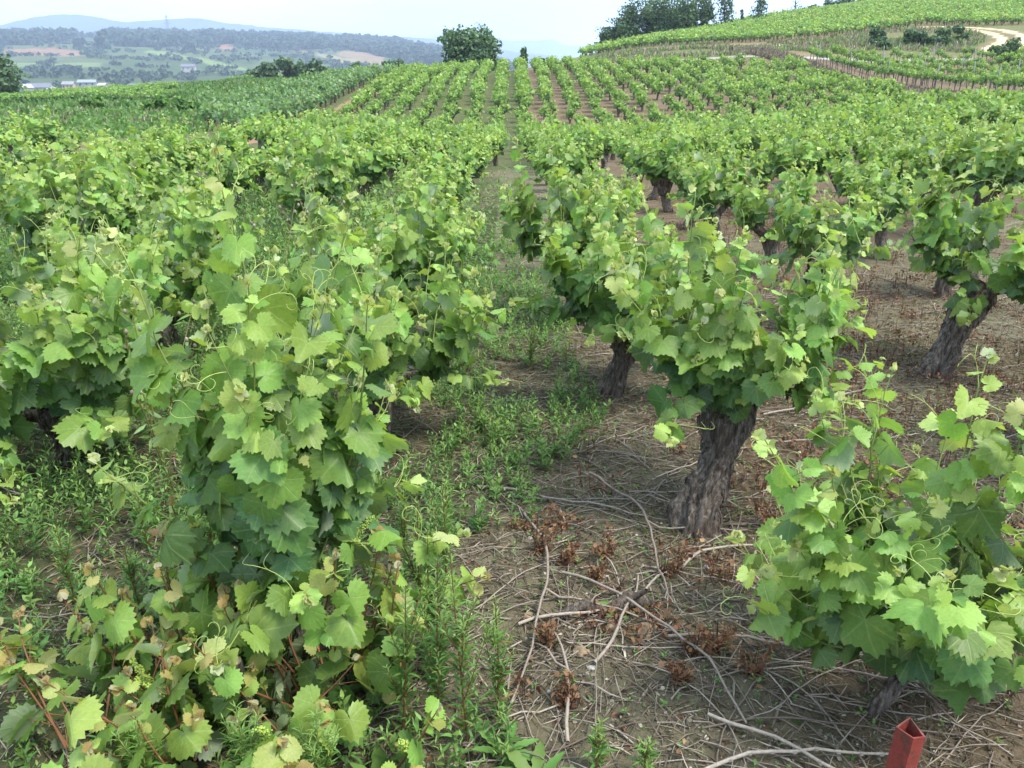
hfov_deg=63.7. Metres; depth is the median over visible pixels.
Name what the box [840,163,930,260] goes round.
grapevine
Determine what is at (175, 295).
grapevine
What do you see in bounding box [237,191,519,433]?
grapevine
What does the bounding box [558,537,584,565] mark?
dead weed
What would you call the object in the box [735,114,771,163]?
grapevine
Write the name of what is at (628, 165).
grapevine
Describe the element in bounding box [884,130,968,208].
grapevine
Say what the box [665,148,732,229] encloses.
grapevine
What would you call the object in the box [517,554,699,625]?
pruned cane
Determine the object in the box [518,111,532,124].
grapevine
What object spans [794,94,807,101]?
grapevine
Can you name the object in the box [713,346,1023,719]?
grapevine
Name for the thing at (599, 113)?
grapevine
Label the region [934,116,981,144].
grapevine
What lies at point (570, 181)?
grapevine
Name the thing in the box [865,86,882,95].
grapevine
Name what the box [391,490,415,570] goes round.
tall weed
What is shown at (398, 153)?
grapevine
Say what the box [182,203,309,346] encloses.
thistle
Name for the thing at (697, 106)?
grapevine
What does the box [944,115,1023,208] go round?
grapevine
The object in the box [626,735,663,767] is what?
tall weed
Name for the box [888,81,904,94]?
grapevine
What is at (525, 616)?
earth clod
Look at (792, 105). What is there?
grapevine
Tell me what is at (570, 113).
grapevine
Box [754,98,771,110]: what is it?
grapevine
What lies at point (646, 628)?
earth clod
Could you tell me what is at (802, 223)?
grapevine
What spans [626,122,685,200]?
grapevine
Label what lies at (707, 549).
pruned cane
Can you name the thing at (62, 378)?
grapevine
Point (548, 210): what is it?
grapevine
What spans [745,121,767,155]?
grapevine
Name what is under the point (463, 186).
grapevine
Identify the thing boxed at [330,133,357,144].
grapevine
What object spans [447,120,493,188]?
grapevine
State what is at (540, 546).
dead weed
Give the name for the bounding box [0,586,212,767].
rootstock shoots
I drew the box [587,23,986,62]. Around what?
bank grass
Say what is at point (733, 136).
grapevine
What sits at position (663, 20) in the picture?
thicket tree
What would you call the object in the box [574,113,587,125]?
grapevine
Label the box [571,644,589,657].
earth clod
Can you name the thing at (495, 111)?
grapevine
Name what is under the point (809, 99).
grapevine
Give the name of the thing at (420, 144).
grapevine
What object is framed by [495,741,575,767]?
leafy weed
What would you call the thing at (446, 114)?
grapevine
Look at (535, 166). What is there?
grapevine
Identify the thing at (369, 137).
grapevine
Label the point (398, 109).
grapevine
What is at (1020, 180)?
grapevine
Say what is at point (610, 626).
earth clod
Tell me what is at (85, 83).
house
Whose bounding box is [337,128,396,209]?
grapevine
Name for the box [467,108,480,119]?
grapevine
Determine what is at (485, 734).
leafy weed
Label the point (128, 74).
valley trees
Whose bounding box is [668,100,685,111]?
grapevine
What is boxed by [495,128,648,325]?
grapevine
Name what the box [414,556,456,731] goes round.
tall weed
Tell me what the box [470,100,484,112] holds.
grapevine
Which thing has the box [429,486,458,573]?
tall weed
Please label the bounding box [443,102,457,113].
grapevine
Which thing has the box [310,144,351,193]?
grapevine
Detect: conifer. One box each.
[709,0,738,25]
[740,9,745,20]
[748,0,767,18]
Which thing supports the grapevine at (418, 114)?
on the ground at (998, 32)
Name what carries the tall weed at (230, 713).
on the ground at (998, 32)
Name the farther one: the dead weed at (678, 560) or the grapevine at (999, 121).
the grapevine at (999, 121)
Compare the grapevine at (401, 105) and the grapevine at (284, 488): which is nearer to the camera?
the grapevine at (284, 488)
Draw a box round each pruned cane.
[479,485,643,515]
[509,512,667,703]
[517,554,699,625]
[531,631,570,742]
[561,571,746,723]
[589,471,746,599]
[593,575,639,663]
[668,632,862,655]
[681,543,752,568]
[705,745,888,767]
[707,712,834,767]
[763,388,864,414]
[765,434,898,442]
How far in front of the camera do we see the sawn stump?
2.14 m
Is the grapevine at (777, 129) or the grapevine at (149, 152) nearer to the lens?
the grapevine at (149, 152)
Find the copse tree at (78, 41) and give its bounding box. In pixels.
[71,37,85,46]
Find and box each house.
[20,84,33,90]
[26,83,55,89]
[61,81,76,88]
[76,79,97,87]
[97,82,108,86]
[180,64,196,72]
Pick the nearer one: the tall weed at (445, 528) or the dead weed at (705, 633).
the dead weed at (705, 633)
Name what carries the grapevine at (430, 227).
on the ground at (998, 32)
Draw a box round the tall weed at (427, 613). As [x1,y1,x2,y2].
[414,528,453,677]
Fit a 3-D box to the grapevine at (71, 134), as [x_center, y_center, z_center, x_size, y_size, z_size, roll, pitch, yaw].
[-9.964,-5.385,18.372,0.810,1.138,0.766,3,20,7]
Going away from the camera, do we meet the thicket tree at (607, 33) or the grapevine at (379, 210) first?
the grapevine at (379, 210)
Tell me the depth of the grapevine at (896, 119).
23.13 m
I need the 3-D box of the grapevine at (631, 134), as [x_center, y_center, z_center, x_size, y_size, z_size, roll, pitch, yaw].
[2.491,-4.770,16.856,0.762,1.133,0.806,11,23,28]
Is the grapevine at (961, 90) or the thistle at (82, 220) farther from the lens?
the grapevine at (961, 90)
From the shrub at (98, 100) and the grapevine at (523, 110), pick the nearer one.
the grapevine at (523, 110)
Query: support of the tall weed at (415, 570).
on the ground at (998, 32)
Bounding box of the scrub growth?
[0,77,374,141]
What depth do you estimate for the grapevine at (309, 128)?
21.56 m
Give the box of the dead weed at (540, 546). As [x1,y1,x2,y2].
[529,511,575,555]
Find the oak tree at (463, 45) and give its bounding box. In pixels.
[436,22,503,71]
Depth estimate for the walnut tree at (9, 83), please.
121.34 m
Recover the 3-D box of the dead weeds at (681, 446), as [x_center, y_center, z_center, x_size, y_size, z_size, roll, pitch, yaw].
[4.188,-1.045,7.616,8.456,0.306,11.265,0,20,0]
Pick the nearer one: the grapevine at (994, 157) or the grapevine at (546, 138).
the grapevine at (994, 157)
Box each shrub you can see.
[76,93,107,107]
[139,93,168,109]
[167,95,197,109]
[823,0,835,5]
[832,0,848,3]
[867,27,886,44]
[875,36,892,49]
[903,28,916,44]
[914,30,937,45]
[934,26,952,44]
[951,23,969,39]
[987,37,1021,61]
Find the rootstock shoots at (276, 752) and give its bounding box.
[38,615,375,767]
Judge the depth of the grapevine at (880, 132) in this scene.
17.57 m
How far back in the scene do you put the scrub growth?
48.28 m
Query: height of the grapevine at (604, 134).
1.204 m
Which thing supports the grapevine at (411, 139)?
on the ground at (998, 32)
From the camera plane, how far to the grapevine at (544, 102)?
50.25 m
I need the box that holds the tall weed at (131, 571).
[118,539,146,615]
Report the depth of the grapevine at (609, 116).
45.11 m
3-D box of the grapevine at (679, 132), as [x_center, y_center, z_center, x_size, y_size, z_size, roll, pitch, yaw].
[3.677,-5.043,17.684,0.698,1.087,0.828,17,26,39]
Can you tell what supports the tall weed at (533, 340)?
on the ground at (998, 32)
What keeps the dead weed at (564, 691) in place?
on the ground at (998, 32)
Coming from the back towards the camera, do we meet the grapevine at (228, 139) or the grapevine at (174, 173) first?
the grapevine at (228, 139)
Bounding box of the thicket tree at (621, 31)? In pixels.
[615,4,641,39]
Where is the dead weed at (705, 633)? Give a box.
[686,620,737,655]
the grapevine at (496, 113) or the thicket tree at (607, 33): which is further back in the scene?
the thicket tree at (607, 33)
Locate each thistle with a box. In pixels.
[1,195,95,289]
[118,299,201,490]
[178,161,225,271]
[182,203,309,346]
[278,168,324,296]
[289,182,352,295]
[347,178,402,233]
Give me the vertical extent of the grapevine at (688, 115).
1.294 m
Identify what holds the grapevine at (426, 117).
on the ground at (998, 32)
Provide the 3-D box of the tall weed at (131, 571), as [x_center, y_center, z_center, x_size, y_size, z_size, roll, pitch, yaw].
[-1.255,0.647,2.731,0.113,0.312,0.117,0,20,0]
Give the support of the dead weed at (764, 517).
on the ground at (998, 32)
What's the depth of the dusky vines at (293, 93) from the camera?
51.02 m
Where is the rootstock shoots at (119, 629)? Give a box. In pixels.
[57,519,267,715]
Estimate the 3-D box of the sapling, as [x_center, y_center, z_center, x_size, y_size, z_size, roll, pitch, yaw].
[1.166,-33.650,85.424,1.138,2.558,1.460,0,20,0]
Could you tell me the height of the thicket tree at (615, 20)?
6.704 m
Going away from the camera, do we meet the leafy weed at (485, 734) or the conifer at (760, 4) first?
the leafy weed at (485, 734)
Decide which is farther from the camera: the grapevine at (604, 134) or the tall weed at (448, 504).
the grapevine at (604, 134)
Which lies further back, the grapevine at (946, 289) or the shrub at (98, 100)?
the shrub at (98, 100)
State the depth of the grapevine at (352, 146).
17.60 m
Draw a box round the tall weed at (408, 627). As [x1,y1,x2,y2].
[369,570,428,732]
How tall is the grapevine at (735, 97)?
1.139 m
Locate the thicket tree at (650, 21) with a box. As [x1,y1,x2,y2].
[641,0,666,34]
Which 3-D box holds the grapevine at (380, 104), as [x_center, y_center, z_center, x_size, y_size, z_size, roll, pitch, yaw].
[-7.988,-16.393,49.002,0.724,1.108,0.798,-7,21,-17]
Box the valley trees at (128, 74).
[0,40,426,91]
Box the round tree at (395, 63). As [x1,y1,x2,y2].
[381,57,403,67]
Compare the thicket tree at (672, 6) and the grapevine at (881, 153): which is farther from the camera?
the thicket tree at (672, 6)
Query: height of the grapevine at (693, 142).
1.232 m
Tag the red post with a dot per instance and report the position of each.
(907, 743)
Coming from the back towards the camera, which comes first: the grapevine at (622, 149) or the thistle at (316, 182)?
the grapevine at (622, 149)
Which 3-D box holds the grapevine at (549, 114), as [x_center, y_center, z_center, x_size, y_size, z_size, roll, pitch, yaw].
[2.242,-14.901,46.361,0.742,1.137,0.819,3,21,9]
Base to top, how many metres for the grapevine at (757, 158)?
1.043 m
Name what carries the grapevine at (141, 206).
on the ground at (998, 32)
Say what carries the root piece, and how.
on the ground at (998, 32)
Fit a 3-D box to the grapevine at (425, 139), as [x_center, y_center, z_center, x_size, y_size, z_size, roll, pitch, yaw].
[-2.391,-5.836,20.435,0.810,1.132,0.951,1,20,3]
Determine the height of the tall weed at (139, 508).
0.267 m
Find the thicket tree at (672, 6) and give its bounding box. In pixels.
[660,0,683,26]
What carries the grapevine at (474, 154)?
on the ground at (998, 32)
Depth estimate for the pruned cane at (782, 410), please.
4.46 m
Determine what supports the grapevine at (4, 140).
on the ground at (998, 32)
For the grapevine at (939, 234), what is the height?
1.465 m
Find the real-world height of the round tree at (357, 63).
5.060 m
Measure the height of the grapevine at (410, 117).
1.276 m
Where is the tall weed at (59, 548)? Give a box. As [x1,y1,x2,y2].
[49,524,83,601]
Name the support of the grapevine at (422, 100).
on the ground at (998, 32)
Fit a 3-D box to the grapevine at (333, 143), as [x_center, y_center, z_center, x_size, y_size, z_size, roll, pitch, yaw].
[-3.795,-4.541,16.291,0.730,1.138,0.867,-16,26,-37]
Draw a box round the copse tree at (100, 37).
[92,30,111,49]
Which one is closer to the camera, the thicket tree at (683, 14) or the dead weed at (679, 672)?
the dead weed at (679, 672)
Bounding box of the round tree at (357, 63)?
[348,61,361,68]
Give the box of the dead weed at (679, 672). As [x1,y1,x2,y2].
[658,656,696,686]
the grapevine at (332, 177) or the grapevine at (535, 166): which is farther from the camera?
the grapevine at (535, 166)
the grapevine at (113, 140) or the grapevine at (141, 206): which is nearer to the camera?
the grapevine at (141, 206)
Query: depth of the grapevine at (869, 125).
18.90 m
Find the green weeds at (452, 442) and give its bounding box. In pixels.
[0,162,1023,767]
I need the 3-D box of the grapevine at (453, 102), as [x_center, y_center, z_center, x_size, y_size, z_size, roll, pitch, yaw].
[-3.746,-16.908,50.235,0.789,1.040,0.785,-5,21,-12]
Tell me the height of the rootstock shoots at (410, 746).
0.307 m
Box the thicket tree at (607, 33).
[594,26,617,43]
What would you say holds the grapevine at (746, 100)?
on the ground at (998, 32)
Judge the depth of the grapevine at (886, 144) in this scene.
14.08 m
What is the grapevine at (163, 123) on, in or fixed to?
on the ground at (998, 32)
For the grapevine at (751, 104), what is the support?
on the ground at (998, 32)
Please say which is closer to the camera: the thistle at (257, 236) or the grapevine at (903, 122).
the thistle at (257, 236)
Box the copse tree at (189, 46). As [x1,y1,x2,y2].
[182,42,196,52]
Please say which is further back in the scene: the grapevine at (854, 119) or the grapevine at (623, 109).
the grapevine at (623, 109)
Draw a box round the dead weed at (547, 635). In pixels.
[527,619,566,649]
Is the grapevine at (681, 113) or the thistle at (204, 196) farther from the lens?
the grapevine at (681, 113)
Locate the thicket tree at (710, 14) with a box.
[694,0,716,25]
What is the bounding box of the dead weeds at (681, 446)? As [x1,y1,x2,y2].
[501,188,1023,706]
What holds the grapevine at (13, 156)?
on the ground at (998, 32)
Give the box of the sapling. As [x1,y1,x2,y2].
[519,46,528,62]
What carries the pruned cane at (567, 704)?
on the ground at (998, 32)
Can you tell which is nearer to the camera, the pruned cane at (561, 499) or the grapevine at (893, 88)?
the pruned cane at (561, 499)
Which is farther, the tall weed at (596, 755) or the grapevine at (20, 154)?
the grapevine at (20, 154)
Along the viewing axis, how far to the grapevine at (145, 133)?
17.97 m
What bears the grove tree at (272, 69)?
on the ground at (998, 32)
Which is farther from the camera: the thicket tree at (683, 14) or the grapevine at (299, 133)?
the thicket tree at (683, 14)
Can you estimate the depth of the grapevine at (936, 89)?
46.86 m
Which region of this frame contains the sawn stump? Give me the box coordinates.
[229,656,260,729]
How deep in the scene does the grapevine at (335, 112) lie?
44.93 m
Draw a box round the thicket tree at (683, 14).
[666,0,697,30]
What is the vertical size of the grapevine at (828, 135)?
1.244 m
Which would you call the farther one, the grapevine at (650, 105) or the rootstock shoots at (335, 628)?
the grapevine at (650, 105)
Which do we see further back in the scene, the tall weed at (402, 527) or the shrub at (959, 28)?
the shrub at (959, 28)
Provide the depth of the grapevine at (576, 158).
11.28 m
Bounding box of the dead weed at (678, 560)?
[659,540,694,579]
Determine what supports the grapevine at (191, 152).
on the ground at (998, 32)
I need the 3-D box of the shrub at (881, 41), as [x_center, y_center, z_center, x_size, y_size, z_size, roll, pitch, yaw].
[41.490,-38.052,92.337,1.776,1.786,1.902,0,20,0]
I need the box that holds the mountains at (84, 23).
[0,14,557,67]
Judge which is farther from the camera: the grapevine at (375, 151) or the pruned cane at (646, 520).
the grapevine at (375, 151)
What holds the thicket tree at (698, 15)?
on the ground at (998, 32)
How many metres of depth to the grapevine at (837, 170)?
9.24 m
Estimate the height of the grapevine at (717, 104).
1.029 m
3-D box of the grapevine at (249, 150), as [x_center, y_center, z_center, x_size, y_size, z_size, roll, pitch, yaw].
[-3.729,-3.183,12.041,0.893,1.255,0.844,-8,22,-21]
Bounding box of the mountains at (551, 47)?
[426,34,595,59]
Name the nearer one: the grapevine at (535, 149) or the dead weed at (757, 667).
the dead weed at (757, 667)
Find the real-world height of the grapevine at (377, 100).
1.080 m
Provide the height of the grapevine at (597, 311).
1.234 m
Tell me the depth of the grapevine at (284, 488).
2.14 m
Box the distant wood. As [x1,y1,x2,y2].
[0,26,514,69]
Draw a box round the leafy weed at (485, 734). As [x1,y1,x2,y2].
[471,721,538,767]
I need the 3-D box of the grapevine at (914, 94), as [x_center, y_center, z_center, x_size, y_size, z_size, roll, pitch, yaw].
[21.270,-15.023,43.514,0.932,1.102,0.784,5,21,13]
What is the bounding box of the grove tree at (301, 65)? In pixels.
[279,57,309,77]
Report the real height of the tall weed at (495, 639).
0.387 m
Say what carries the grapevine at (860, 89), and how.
on the ground at (998, 32)
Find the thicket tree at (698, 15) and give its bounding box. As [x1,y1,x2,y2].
[688,0,707,26]
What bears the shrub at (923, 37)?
on the ground at (998, 32)
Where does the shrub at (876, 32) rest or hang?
on the ground at (998, 32)
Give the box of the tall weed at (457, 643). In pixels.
[430,544,489,741]
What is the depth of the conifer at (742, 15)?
157.59 m
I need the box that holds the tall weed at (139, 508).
[124,491,159,548]
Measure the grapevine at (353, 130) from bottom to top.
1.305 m
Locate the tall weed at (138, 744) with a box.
[108,716,168,767]
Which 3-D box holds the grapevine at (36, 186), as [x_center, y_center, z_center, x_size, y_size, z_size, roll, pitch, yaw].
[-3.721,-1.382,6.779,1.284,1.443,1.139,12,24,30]
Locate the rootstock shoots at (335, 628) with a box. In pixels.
[178,525,425,747]
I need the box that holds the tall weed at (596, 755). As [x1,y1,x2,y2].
[580,715,618,767]
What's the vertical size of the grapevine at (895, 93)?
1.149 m
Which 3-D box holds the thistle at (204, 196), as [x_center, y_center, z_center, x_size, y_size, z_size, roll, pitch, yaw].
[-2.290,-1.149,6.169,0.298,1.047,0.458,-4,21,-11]
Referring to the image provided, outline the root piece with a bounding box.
[559,588,651,615]
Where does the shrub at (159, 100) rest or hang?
on the ground at (998, 32)
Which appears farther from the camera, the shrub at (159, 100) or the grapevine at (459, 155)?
the shrub at (159, 100)
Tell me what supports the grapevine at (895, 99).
on the ground at (998, 32)
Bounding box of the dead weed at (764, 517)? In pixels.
[751,497,780,524]
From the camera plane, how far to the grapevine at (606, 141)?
19.67 m
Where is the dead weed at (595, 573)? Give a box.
[585,558,610,582]
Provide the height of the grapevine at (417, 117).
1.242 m
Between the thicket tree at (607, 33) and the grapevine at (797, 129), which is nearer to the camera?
the grapevine at (797, 129)
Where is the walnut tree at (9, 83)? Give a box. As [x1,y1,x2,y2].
[0,53,30,92]
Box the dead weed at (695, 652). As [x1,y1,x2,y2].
[680,620,742,658]
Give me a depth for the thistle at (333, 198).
4.51 m
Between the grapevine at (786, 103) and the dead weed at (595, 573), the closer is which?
the dead weed at (595, 573)
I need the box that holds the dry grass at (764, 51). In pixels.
[1,23,996,127]
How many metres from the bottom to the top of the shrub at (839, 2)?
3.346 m
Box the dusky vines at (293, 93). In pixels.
[197,63,397,132]
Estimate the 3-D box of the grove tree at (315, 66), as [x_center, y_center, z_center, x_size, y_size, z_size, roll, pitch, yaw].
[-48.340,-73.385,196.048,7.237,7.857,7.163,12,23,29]
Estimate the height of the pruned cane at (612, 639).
0.045 m
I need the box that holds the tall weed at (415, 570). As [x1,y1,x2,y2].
[396,499,434,614]
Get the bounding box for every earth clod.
[523,612,532,621]
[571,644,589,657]
[602,623,619,635]
[635,622,657,638]
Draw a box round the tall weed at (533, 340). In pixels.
[524,323,537,367]
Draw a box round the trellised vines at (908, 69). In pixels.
[807,41,1023,91]
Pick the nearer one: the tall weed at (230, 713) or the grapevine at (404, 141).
the tall weed at (230, 713)
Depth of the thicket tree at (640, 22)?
149.23 m
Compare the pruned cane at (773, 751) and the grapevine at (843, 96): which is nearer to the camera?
the pruned cane at (773, 751)
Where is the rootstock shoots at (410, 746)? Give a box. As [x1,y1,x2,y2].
[208,675,446,767]
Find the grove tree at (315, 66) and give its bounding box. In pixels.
[292,58,325,76]
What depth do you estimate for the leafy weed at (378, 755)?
2.14 m
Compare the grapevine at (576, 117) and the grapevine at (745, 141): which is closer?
the grapevine at (745, 141)
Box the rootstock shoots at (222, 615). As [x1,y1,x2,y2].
[159,496,491,709]
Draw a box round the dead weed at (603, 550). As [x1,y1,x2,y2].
[588,522,622,560]
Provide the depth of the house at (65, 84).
734.78 m
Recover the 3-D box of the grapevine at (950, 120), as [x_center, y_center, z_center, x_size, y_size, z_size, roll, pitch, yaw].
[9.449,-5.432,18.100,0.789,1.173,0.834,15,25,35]
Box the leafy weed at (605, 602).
[599,589,633,621]
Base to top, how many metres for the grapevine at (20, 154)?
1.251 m
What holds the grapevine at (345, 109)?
on the ground at (998, 32)
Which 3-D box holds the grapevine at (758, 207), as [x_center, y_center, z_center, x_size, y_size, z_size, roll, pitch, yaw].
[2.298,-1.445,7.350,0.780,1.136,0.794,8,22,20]
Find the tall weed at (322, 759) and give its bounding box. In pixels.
[292,702,343,767]
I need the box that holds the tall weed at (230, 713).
[198,666,246,754]
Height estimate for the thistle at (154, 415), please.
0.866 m
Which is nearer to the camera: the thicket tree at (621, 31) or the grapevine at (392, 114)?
the grapevine at (392, 114)
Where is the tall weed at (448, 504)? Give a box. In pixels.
[437,480,454,532]
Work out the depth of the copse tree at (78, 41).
1658.35 m
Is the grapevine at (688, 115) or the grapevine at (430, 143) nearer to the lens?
the grapevine at (430, 143)
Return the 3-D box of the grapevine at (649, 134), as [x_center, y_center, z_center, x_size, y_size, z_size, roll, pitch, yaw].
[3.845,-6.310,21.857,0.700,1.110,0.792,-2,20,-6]
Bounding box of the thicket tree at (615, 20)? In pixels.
[606,17,623,37]
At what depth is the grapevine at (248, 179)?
10.85 m
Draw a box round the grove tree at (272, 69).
[261,55,290,76]
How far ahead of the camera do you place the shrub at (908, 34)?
94.08 m
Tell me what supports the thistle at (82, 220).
on the ground at (998, 32)
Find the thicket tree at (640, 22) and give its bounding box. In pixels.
[623,0,655,35]
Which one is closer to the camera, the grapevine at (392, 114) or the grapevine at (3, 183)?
the grapevine at (3, 183)
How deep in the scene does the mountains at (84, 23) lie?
4966.95 m
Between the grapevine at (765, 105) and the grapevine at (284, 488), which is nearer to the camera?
the grapevine at (284, 488)
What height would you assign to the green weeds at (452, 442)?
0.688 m
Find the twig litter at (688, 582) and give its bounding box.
[0,180,1023,767]
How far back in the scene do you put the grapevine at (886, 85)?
49.65 m
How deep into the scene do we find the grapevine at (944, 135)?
12.66 m
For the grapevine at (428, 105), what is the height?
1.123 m
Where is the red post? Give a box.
[885,717,924,767]
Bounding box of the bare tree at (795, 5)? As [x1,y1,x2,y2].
[787,0,804,10]
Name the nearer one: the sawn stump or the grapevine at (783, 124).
the sawn stump
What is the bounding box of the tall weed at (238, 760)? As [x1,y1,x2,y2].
[216,701,267,767]
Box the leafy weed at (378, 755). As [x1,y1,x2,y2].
[350,745,426,767]
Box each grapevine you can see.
[0,107,27,153]
[0,121,46,184]
[0,128,139,264]
[0,132,15,158]
[0,140,65,225]
[0,215,190,508]
[4,104,61,166]
[8,135,32,165]
[16,124,169,247]
[37,155,274,366]
[54,132,143,176]
[57,119,85,155]
[76,132,471,675]
[89,136,125,149]
[102,170,253,279]
[123,134,162,148]
[126,121,179,183]
[133,141,208,210]
[139,129,151,149]
[148,114,188,147]
[149,121,203,177]
[191,126,213,152]
[194,132,228,178]
[198,138,263,216]
[204,116,248,163]
[221,122,282,205]
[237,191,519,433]
[255,112,295,154]
[260,111,370,238]
[272,126,323,178]
[284,120,324,154]
[297,158,486,317]
[302,127,335,154]
[303,117,335,137]
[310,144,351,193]
[321,123,337,139]
[324,131,356,150]
[329,105,340,115]
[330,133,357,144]
[331,117,364,147]
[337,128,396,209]
[340,104,351,114]
[345,100,356,113]
[351,132,393,196]
[356,119,381,149]
[358,104,371,113]
[364,102,379,114]
[364,159,478,285]
[369,97,381,107]
[372,99,382,116]
[374,130,413,182]
[376,132,412,187]
[384,109,400,117]
[384,122,425,177]
[384,152,484,224]
[386,170,463,229]
[390,103,403,116]
[394,105,404,118]
[398,133,452,181]
[401,125,431,153]
[403,113,420,126]
[403,133,422,157]
[407,111,422,125]
[409,106,422,114]
[412,108,425,125]
[419,108,429,125]
[420,97,432,111]
[423,100,436,118]
[428,133,446,155]
[436,138,484,182]
[440,109,451,118]
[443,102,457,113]
[445,97,456,108]
[447,104,461,122]
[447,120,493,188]
[448,135,476,155]
[453,131,491,184]
[462,104,478,115]
[466,113,480,122]
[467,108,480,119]
[468,125,499,158]
[469,129,491,171]
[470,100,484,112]
[471,97,482,107]
[473,121,504,154]
[487,106,501,117]
[487,114,503,122]
[493,109,507,120]
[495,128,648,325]
[496,100,511,115]
[508,181,750,399]
[512,108,524,119]
[515,104,527,114]
[515,110,528,120]
[517,124,549,155]
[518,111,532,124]
[524,136,548,181]
[526,130,554,184]
[527,122,560,152]
[528,121,603,182]
[536,105,548,117]
[539,128,574,146]
[539,131,573,155]
[541,97,554,113]
[543,178,611,218]
[544,102,558,113]
[545,109,557,120]
[545,161,597,196]
[546,113,560,124]
[563,106,575,123]
[567,98,582,117]
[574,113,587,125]
[583,159,646,222]
[584,124,617,170]
[588,123,620,159]
[589,96,602,116]
[592,120,619,167]
[593,107,607,121]
[594,171,895,539]
[598,111,613,120]
[600,117,613,125]
[609,127,650,183]
[612,98,625,116]
[617,123,646,177]
[620,104,636,119]
[624,138,645,191]
[625,109,636,123]
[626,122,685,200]
[627,112,644,122]
[629,122,697,212]
[631,117,643,124]
[645,99,657,112]
[645,106,664,123]
[646,127,661,139]
[654,113,685,141]
[665,122,701,140]
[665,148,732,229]
[667,143,764,249]
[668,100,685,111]
[669,98,683,107]
[673,106,685,117]
[680,117,719,162]
[682,108,699,121]
[687,115,717,137]
[692,99,704,106]
[693,134,740,169]
[694,101,706,112]
[700,124,721,152]
[703,106,721,117]
[707,124,751,167]
[710,91,724,109]
[713,97,724,111]
[713,122,739,145]
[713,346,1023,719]
[723,101,737,116]
[725,158,817,281]
[730,92,744,105]
[733,101,750,112]
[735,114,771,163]
[739,93,752,106]
[739,108,750,114]
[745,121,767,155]
[746,132,778,196]
[748,96,761,115]
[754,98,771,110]
[756,165,904,298]
[761,123,843,182]
[762,103,775,108]
[765,114,801,140]
[767,115,813,176]
[770,93,786,109]
[770,123,799,142]
[782,88,798,100]
[783,96,797,110]
[788,98,803,110]
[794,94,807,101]
[797,121,819,137]
[800,117,825,138]
[801,93,815,106]
[802,103,814,111]
[805,116,857,190]
[811,86,825,101]
[815,96,828,107]
[820,91,832,102]
[820,111,864,145]
[822,146,900,202]
[829,85,843,99]
[829,92,842,106]
[835,107,867,130]
[839,90,854,101]
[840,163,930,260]
[848,118,883,142]
[848,127,886,171]
[853,82,866,92]
[853,117,878,152]
[855,121,920,194]
[863,121,902,143]
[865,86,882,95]
[875,87,888,95]
[876,127,910,149]
[877,80,892,91]
[879,112,908,138]
[883,109,911,143]
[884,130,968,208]
[887,90,907,107]
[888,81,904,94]
[888,88,904,102]
[889,106,931,135]
[892,133,1023,380]
[902,112,946,145]
[904,192,1004,297]
[910,119,955,192]
[912,90,922,98]
[921,90,936,100]
[922,111,962,131]
[923,106,952,128]
[929,86,942,96]
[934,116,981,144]
[937,88,954,101]
[937,111,953,122]
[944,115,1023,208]
[956,86,972,94]
[967,112,993,130]
[973,113,1011,137]
[987,115,1023,140]
[989,116,1023,150]
[997,105,1023,129]
[1003,153,1023,209]
[1006,116,1020,130]
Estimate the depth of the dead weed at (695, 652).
2.54 m
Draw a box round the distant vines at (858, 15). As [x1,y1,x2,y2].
[0,0,1023,165]
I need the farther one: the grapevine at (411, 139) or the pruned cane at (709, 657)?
the grapevine at (411, 139)
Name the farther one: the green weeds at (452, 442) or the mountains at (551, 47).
the mountains at (551, 47)
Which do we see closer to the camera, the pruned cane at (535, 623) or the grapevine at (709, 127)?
the pruned cane at (535, 623)
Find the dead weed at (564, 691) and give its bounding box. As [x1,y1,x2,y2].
[551,666,581,711]
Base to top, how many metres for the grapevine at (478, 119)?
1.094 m
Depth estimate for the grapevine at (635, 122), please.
43.52 m
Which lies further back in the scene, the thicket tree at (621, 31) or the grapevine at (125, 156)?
the thicket tree at (621, 31)
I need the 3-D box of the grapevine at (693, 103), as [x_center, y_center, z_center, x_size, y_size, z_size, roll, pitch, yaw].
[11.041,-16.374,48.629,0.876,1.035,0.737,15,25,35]
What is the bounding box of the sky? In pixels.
[0,0,838,45]
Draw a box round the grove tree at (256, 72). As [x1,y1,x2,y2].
[244,61,271,77]
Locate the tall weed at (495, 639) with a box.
[477,594,518,718]
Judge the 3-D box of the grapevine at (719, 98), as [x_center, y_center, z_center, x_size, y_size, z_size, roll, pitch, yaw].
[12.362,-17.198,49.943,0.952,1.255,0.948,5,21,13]
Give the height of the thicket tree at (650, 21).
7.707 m
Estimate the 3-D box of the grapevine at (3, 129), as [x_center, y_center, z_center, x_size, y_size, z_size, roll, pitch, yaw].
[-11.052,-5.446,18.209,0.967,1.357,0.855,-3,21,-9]
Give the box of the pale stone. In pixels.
[586,665,595,669]
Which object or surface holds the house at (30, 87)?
on the ground at (998, 32)
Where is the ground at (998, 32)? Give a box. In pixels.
[0,6,1023,767]
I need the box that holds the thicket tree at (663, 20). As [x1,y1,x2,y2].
[650,0,673,32]
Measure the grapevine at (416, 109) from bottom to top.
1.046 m
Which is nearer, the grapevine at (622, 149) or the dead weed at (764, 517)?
the dead weed at (764, 517)
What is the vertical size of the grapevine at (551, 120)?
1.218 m
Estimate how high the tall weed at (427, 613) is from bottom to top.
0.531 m
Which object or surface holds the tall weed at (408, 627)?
on the ground at (998, 32)
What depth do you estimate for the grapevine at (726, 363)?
3.07 m
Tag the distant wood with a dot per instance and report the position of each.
(395, 46)
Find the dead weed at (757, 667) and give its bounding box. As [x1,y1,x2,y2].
[731,637,784,678]

